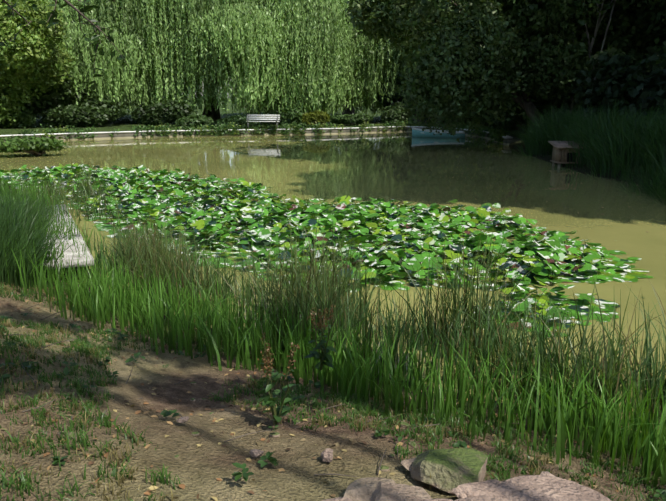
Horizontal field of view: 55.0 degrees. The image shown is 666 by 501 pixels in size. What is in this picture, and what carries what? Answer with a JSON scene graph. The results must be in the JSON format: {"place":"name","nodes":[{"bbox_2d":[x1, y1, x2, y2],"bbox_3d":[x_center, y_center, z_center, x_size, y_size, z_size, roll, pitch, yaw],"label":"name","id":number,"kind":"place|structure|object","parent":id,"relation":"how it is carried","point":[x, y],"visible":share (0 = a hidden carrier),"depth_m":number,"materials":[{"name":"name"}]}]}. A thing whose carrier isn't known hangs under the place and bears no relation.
{"place":"outdoors","nodes":[
{"label":"outdoors","id":0,"kind":"place"},
{"bbox_2d":[0,0,135,89],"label":"tree branch","id":1,"kind":"object","parent":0,"point":[51,21],"visible":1,"depth_m":6.43,"materials":[{"name":"green plant"}]},
{"bbox_2d":[168,77,235,97],"label":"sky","id":2,"kind":"structure","parent":0,"point":[228,77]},
{"bbox_2d":[0,98,665,500],"bbox_3d":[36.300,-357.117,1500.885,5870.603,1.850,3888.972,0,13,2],"label":"ground","id":3,"kind":"structure","parent":0,"point":[206,464],"depth_m":3.59,"materials":[{"name":"brown soil"}]},
{"bbox_2d":[0,102,36,128],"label":"shrub","id":4,"kind":"object","parent":3,"relation":"on","point":[23,119],"visible":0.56,"depth_m":44.58,"materials":[{"name":"green plant"}]},
{"bbox_2d":[0,88,42,117],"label":"shrub","id":5,"kind":"object","parent":3,"relation":"on","point":[28,105],"visible":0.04,"depth_m":46.44,"materials":[{"name":"green plant"}]},
{"bbox_2d":[0,0,78,128],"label":"bright tree","id":6,"kind":"object","parent":3,"relation":"on","point":[23,60],"visible":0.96,"depth_m":42.24,"materials":[{"name":"green plant"}]},
{"bbox_2d":[0,177,99,288],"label":"grass clump","id":7,"kind":"object","parent":3,"relation":"on","point":[19,231],"visible":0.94,"depth_m":8.51,"materials":[{"name":"green plant"}]},
{"bbox_2d":[25,63,98,126],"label":"shrub","id":8,"kind":"object","parent":3,"relation":"on","point":[52,99],"visible":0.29,"depth_m":47.17,"materials":[{"name":"green plant"}]},
{"bbox_2d":[35,204,93,270],"bbox_3d":[-5.271,-0.425,12.156,1.000,0.420,7.442,-6,15,-22],"label":"wooden dock","id":9,"kind":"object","parent":3,"relation":"on","point":[69,256],"depth_m":9.67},
{"bbox_2d":[41,98,126,126],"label":"shrub","id":10,"kind":"object","parent":3,"relation":"on","point":[87,114],"visible":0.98,"depth_m":46.62,"materials":[{"name":"green plant"}]},
{"bbox_2d":[131,99,193,125],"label":"shrub","id":11,"kind":"object","parent":3,"relation":"on","point":[166,111],"visible":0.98,"depth_m":47.78,"materials":[{"name":"green plant"}]},
{"bbox_2d":[176,416,188,422],"bbox_3d":[-0.835,0.937,3.551,0.071,0.027,0.043,-6,18,-7],"label":"rock","id":12,"kind":"object","parent":3,"relation":"on","point":[182,419],"visible":1,"depth_m":3.54,"materials":[{"name":"stone"}]},
{"bbox_2d":[175,113,213,128],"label":"shrub","id":13,"kind":"object","parent":3,"relation":"on","point":[195,120],"visible":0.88,"depth_m":44.68,"materials":[{"name":"green plant"}]},
{"bbox_2d":[36,0,414,120],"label":"willow","id":14,"kind":"object","parent":3,"relation":"on","point":[270,56],"visible":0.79,"depth_m":49.45,"materials":[{"name":"green plant"}]},
{"bbox_2d":[215,115,259,127],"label":"shrub","id":15,"kind":"object","parent":3,"relation":"on","point":[241,120],"visible":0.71,"depth_m":45.45,"materials":[{"name":"green plant"}]},
{"bbox_2d":[249,449,263,457],"bbox_3d":[-0.383,1.016,3.216,0.067,0.037,0.052,9,16,32],"label":"rock","id":16,"kind":"object","parent":3,"relation":"on","point":[256,453],"visible":1,"depth_m":3.20,"materials":[{"name":"stone"}]},
{"bbox_2d":[0,126,520,144],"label":"pond wall","id":17,"kind":"structure","parent":3,"relation":"on","point":[508,140],"depth_m":42.95,"materials":[{"name":"stone"}]},
{"bbox_2d":[18,120,509,143],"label":"edging","id":18,"kind":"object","parent":17,"relation":"on","point":[499,134],"depth_m":43.53,"materials":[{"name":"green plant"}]},
{"bbox_2d":[246,115,279,127],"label":"park bench","id":19,"kind":"object","parent":3,"relation":"on","point":[276,121],"visible":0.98,"depth_m":44.30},
{"bbox_2d":[257,325,299,425],"bbox_3d":[-0.311,0.737,3.658,0.269,0.575,0.265,0,13,2],"label":"dock plant","id":20,"kind":"object","parent":3,"relation":"on","point":[279,411],"visible":1,"depth_m":3.66,"materials":[{"name":"green plant"}]},
{"bbox_2d":[278,104,302,125],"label":"shrub","id":21,"kind":"object","parent":3,"relation":"on","point":[293,114],"visible":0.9,"depth_m":46.79,"materials":[{"name":"green plant"}]},
{"bbox_2d":[4,291,593,484],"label":"fallen leaves","id":22,"kind":"object","parent":3,"relation":"on","point":[382,467],"visible":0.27,"depth_m":3.69,"materials":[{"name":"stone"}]},
{"bbox_2d":[301,110,329,126],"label":"shrub","id":23,"kind":"object","parent":3,"relation":"on","point":[316,117],"visible":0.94,"depth_m":47.80,"materials":[{"name":"green plant"}]},
{"bbox_2d":[304,304,337,369],"bbox_3d":[-0.083,0.661,4.861,0.222,0.534,0.268,-7,15,-25],"label":"dock plant","id":24,"kind":"object","parent":3,"relation":"on","point":[323,354],"visible":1,"depth_m":4.85,"materials":[{"name":"green plant"}]},
{"bbox_2d":[321,448,332,461],"bbox_3d":[-0.029,1.027,3.189,0.072,0.061,0.092,7,10,14],"label":"rock","id":25,"kind":"object","parent":3,"relation":"on","point":[327,455],"visible":1,"depth_m":3.16,"materials":[{"name":"stone"}]},
{"bbox_2d":[0,272,664,500],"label":"ground litter","id":26,"kind":"object","parent":3,"relation":"on","point":[182,486],"visible":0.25,"depth_m":3.83,"materials":[{"name":"brown plant"}]},
{"bbox_2d":[0,160,665,488],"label":"shore reeds","id":27,"kind":"object","parent":3,"relation":"on","point":[167,275],"visible":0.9,"depth_m":6.03,"materials":[{"name":"green plant"}]},
{"bbox_2d":[0,281,665,500],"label":"grass tufts","id":28,"kind":"object","parent":3,"relation":"on","point":[323,419],"visible":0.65,"depth_m":3.96,"materials":[{"name":"green plant"}]},
{"bbox_2d":[0,268,665,500],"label":"bank weeds","id":29,"kind":"object","parent":3,"relation":"on","point":[238,475],"visible":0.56,"depth_m":3.90,"materials":[{"name":"green plant"}]},
{"bbox_2d":[322,497,352,500],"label":"rock","id":30,"kind":"object","parent":3,"relation":"on","point":[341,499],"visible":0.98,"depth_m":2.74,"materials":[{"name":"stone"}]},
{"bbox_2d":[342,100,356,114],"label":"shrub","id":31,"kind":"object","parent":3,"relation":"on","point":[348,111],"depth_m":73.54,"materials":[{"name":"green plant"}]},
{"bbox_2d":[330,113,372,125],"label":"shrub","id":32,"kind":"object","parent":3,"relation":"on","point":[352,119],"visible":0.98,"depth_m":49.25,"materials":[{"name":"green plant"}]},
{"bbox_2d":[343,477,394,500],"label":"rock","id":33,"kind":"object","parent":3,"relation":"on","point":[361,489],"visible":0.75,"depth_m":2.82,"materials":[{"name":"stone"}]},
{"bbox_2d":[380,102,410,123],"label":"shrub","id":34,"kind":"object","parent":3,"relation":"on","point":[394,112],"visible":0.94,"depth_m":51.14,"materials":[{"name":"green plant"}]},
{"bbox_2d":[370,481,431,500],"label":"rock","id":35,"kind":"object","parent":3,"relation":"on","point":[386,491],"visible":0.85,"depth_m":2.77,"materials":[{"name":"stone"}]},
{"bbox_2d":[401,458,415,470],"bbox_3d":[0.410,1.068,3.189,0.142,0.068,0.102,1,20,-22],"label":"rock","id":36,"kind":"object","parent":3,"relation":"on","point":[407,463],"visible":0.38,"depth_m":3.17,"materials":[{"name":"stone"}]},
{"bbox_2d":[377,72,449,122],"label":"shrub","id":37,"kind":"object","parent":3,"relation":"on","point":[394,100],"visible":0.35,"depth_m":53.25,"materials":[{"name":"green plant"}]},
{"bbox_2d":[421,498,452,500],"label":"rock","id":38,"kind":"object","parent":3,"relation":"on","point":[440,499],"visible":0.98,"depth_m":2.74,"materials":[{"name":"stone"}]},
{"bbox_2d":[410,448,487,494],"bbox_3d":[0.549,1.058,3.124,0.358,0.157,0.356,6,15,22],"label":"rock","id":39,"kind":"object","parent":3,"relation":"on","point":[449,470],"visible":0.83,"depth_m":3.04,"materials":[{"name":"stone"}]},
{"bbox_2d":[451,94,487,124],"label":"shrub","id":40,"kind":"object","parent":3,"relation":"on","point":[465,121],"depth_m":49.79,"materials":[{"name":"green plant"}]},
{"bbox_2d":[344,0,610,142],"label":"leaning tree","id":41,"kind":"object","parent":3,"relation":"on","point":[476,55],"visible":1,"depth_m":31.89,"materials":[{"name":"green plant"}]},
{"bbox_2d":[454,495,501,500],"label":"rock","id":42,"kind":"object","parent":3,"relation":"on","point":[479,498],"visible":0.96,"depth_m":2.75,"materials":[{"name":"stone"}]},
{"bbox_2d":[452,479,509,500],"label":"rock","id":43,"kind":"object","parent":3,"relation":"on","point":[488,488],"visible":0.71,"depth_m":2.82,"materials":[{"name":"stone"}]},
{"bbox_2d":[517,73,571,127],"bbox_3d":[12.375,-8.649,37.404,2.655,3.913,5.106,0,13,2],"label":"shrub","id":44,"kind":"object","parent":3,"relation":"on","point":[539,105],"visible":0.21,"depth_m":35.69,"materials":[{"name":"green plant"}]},
{"bbox_2d":[540,471,555,476],"bbox_3d":[1.056,1.125,3.140,0.092,0.045,0.086,-11,17,-39],"label":"rock","id":45,"kind":"object","parent":3,"relation":"on","point":[545,473],"visible":0.31,"depth_m":3.16,"materials":[{"name":"stone"}]},
{"bbox_2d":[497,475,611,500],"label":"rock","id":46,"kind":"object","parent":3,"relation":"on","point":[535,488],"visible":0.9,"depth_m":2.86,"materials":[{"name":"stone"}]},
{"bbox_2d":[548,141,589,167],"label":"duck house","id":47,"kind":"structure","parent":3,"relation":"on","point":[560,153],"depth_m":23.79,"materials":[{"name":"brown wood"}]},
{"bbox_2d":[552,0,605,115],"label":"birch","id":48,"kind":"object","parent":3,"relation":"on","point":[581,15],"depth_m":35.09,"materials":[{"name":"green plant"}]},
{"bbox_2d":[507,0,653,120],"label":"tree","id":49,"kind":"object","parent":3,"relation":"on","point":[618,36],"visible":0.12,"depth_m":35.15,"materials":[{"name":"green plant"}]},
{"bbox_2d":[508,96,665,204],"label":"reeds","id":50,"kind":"object","parent":3,"relation":"on","point":[615,140],"visible":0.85,"depth_m":22.02,"materials":[{"name":"green plant"}]},
{"bbox_2d":[582,0,615,119],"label":"birch","id":51,"kind":"object","parent":3,"relation":"on","point":[599,20],"visible":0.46,"depth_m":34.07,"materials":[{"name":"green plant"}]},
{"bbox_2d":[572,46,665,120],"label":"shrub","id":52,"kind":"object","parent":3,"relation":"on","point":[638,84],"visible":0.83,"depth_m":28.75,"materials":[{"name":"green plant"}]},
{"bbox_2d":[0,132,665,433],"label":"water","id":53,"kind":"structure","parent":0,"point":[543,193],"depth_m":19.16,"materials":[{"name":"green liquid"}]},
{"bbox_2d":[0,135,70,155],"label":"plants","id":54,"kind":"object","parent":53,"relation":"on","point":[35,145],"visible":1,"depth_m":28.19,"materials":[{"name":"green plant"}]},
{"bbox_2d":[0,163,653,337],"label":"water lilies","id":55,"kind":"object","parent":53,"relation":"on","point":[261,221],"visible":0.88,"depth_m":11.75,"materials":[{"name":"green plant"}]},
{"bbox_2d":[52,140,660,356],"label":"floating leaves","id":56,"kind":"object","parent":53,"relation":"on","point":[398,199],"visible":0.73,"depth_m":18.09,"materials":[{"name":"green plant"}]},
{"bbox_2d":[412,128,464,137],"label":"boat","id":57,"kind":"object","parent":53,"relation":"on","point":[417,132],"visible":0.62,"depth_m":41.91,"materials":[{"name":"paint"}]}
]}

